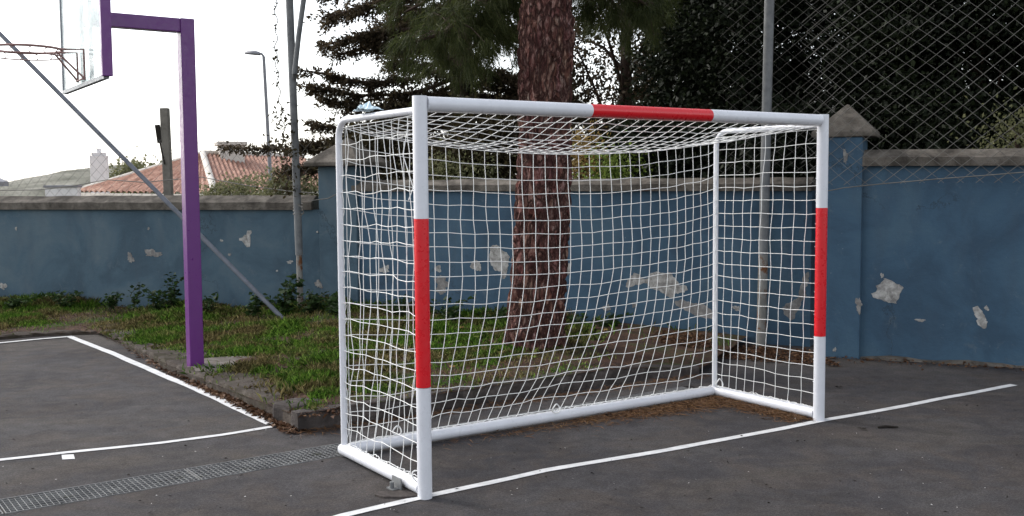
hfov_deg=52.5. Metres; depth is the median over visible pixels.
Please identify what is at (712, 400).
pine needle litter
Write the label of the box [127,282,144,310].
weed
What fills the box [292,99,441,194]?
shrub
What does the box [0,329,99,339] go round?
kerb
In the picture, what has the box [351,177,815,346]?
wall
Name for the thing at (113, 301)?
weed
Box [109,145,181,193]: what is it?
olive tree
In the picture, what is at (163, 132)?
concrete post
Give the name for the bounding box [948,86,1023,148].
shrub
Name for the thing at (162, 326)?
grass
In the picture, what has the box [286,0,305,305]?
steel pole
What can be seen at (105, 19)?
basketball hoop
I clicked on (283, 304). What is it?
weed
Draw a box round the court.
[0,298,1023,515]
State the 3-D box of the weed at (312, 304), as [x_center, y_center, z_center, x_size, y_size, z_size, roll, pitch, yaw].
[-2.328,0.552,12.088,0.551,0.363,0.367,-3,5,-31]
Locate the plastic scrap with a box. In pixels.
[353,101,383,111]
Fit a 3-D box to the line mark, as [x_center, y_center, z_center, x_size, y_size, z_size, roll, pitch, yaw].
[-2.691,1.205,6.299,0.070,0.001,0.138,-2,5,-25]
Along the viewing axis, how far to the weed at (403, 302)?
11.76 m
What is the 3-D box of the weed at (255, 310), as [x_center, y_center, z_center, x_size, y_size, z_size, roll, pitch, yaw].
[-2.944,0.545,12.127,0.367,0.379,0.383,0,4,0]
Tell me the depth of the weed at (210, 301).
12.40 m
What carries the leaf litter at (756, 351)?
on the court
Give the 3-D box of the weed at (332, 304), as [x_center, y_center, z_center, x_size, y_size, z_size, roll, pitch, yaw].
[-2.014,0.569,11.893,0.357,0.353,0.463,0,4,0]
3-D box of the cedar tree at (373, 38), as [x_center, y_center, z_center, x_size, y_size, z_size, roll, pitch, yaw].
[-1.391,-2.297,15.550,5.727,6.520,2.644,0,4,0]
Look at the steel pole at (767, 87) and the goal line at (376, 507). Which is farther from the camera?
the steel pole at (767, 87)
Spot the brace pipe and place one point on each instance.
(164, 199)
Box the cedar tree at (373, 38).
[215,0,603,183]
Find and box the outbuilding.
[0,178,8,185]
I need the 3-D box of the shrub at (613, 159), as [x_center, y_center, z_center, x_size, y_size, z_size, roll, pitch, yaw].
[1.291,-0.228,12.353,1.569,2.561,1.453,0,4,0]
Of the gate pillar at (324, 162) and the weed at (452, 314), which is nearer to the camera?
the weed at (452, 314)
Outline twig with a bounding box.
[878,425,897,427]
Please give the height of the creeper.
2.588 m
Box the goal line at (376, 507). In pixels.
[334,384,1015,515]
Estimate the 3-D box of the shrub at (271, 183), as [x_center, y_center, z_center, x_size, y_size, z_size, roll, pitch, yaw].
[-3.408,-0.268,16.011,1.390,2.528,1.447,0,4,0]
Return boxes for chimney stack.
[90,148,109,192]
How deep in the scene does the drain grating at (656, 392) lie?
8.05 m
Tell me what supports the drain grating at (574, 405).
on the court
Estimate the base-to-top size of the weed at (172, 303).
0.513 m
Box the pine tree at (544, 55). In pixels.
[368,0,688,351]
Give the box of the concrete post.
[155,108,173,194]
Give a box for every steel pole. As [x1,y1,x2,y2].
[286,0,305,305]
[757,0,773,345]
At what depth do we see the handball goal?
6.46 m
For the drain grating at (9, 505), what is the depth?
5.60 m
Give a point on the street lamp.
(252, 52)
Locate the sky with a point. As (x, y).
(124, 106)
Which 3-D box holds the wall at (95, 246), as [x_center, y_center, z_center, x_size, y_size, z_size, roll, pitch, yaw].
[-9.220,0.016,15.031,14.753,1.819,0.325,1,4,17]
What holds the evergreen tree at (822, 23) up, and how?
on the ground
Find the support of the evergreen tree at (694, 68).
on the ground
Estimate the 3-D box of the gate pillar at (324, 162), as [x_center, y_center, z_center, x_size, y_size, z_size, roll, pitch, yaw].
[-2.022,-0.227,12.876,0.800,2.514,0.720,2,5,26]
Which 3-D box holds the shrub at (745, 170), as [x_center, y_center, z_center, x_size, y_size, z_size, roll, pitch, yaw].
[3.228,-0.496,11.798,2.471,3.142,1.900,0,4,0]
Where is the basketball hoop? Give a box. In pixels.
[0,0,249,371]
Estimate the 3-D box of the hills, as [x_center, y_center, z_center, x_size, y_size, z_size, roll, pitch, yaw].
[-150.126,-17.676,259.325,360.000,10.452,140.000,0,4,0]
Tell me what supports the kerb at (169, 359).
on the court
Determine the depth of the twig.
6.89 m
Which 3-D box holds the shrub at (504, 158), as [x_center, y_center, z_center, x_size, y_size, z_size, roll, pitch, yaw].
[-0.497,-0.647,13.532,2.152,3.253,2.004,0,4,0]
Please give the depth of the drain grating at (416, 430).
6.97 m
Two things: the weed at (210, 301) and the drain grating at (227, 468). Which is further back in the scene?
the weed at (210, 301)
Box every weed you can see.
[4,294,38,308]
[40,290,83,306]
[103,291,124,311]
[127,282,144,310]
[142,287,175,310]
[158,272,183,308]
[202,292,218,311]
[244,290,274,317]
[274,273,305,313]
[286,289,328,314]
[318,291,351,313]
[381,294,414,316]
[430,294,475,320]
[478,306,506,321]
[566,313,596,326]
[589,312,633,327]
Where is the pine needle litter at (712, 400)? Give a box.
[2,308,816,456]
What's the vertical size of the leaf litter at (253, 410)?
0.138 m
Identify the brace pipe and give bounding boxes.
[0,31,282,318]
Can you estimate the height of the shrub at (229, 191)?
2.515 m
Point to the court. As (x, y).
(45, 384)
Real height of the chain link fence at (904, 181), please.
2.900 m
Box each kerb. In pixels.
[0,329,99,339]
[102,329,294,423]
[272,364,698,431]
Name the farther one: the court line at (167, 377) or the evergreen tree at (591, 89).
the evergreen tree at (591, 89)
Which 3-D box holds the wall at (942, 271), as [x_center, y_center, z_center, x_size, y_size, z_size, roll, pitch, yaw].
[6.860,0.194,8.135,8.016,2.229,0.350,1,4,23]
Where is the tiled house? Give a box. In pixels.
[78,141,318,195]
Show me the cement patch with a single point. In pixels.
(399, 494)
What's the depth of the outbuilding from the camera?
26.73 m
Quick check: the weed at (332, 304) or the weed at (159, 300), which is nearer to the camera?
the weed at (332, 304)
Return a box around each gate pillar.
[303,138,389,303]
[812,104,879,358]
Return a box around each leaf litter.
[106,338,348,433]
[642,328,1023,371]
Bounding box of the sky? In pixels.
[0,0,1017,181]
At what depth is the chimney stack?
40.57 m
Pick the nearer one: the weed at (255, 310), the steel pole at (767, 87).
the steel pole at (767, 87)
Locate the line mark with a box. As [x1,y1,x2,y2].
[62,454,74,458]
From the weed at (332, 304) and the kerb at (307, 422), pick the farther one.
the weed at (332, 304)
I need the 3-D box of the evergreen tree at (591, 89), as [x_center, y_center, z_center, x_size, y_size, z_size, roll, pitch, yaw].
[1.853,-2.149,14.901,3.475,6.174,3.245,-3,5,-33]
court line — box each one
[0,336,72,342]
[0,425,274,460]
[68,336,272,423]
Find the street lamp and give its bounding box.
[245,50,271,179]
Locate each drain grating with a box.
[0,469,199,513]
[186,443,342,480]
[348,421,474,442]
[476,403,590,422]
[586,387,689,404]
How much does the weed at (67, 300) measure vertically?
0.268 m
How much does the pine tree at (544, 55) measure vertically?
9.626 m
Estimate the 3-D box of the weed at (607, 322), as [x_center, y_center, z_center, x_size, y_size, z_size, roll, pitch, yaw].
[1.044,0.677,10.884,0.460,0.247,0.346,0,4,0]
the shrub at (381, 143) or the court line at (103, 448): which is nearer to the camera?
the court line at (103, 448)
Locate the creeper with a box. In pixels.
[256,0,313,201]
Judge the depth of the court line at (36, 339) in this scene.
11.11 m
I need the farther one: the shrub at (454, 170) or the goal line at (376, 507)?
the shrub at (454, 170)
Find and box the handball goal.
[335,95,828,499]
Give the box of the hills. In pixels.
[0,165,317,195]
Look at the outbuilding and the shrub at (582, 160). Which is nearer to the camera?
the shrub at (582, 160)
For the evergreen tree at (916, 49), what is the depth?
10.87 m
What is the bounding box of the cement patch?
[375,489,417,498]
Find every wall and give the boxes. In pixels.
[0,195,320,308]
[43,185,81,195]
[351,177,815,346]
[860,148,1023,367]
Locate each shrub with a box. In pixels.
[199,169,266,195]
[247,160,318,196]
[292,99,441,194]
[385,130,515,179]
[389,83,518,179]
[570,80,733,178]
[570,120,631,178]
[572,130,677,178]
[688,74,894,230]
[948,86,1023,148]
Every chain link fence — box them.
[0,135,344,201]
[715,0,1023,190]
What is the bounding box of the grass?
[0,291,728,410]
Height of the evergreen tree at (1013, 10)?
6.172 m
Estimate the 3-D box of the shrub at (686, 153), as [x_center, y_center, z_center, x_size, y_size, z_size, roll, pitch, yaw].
[1.936,-0.561,12.654,2.107,3.167,1.996,-4,5,-39]
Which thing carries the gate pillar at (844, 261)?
on the ground
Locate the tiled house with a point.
(204, 169)
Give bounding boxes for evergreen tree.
[503,0,709,175]
[582,0,843,177]
[745,0,1006,170]
[778,0,1023,153]
[936,0,1023,146]

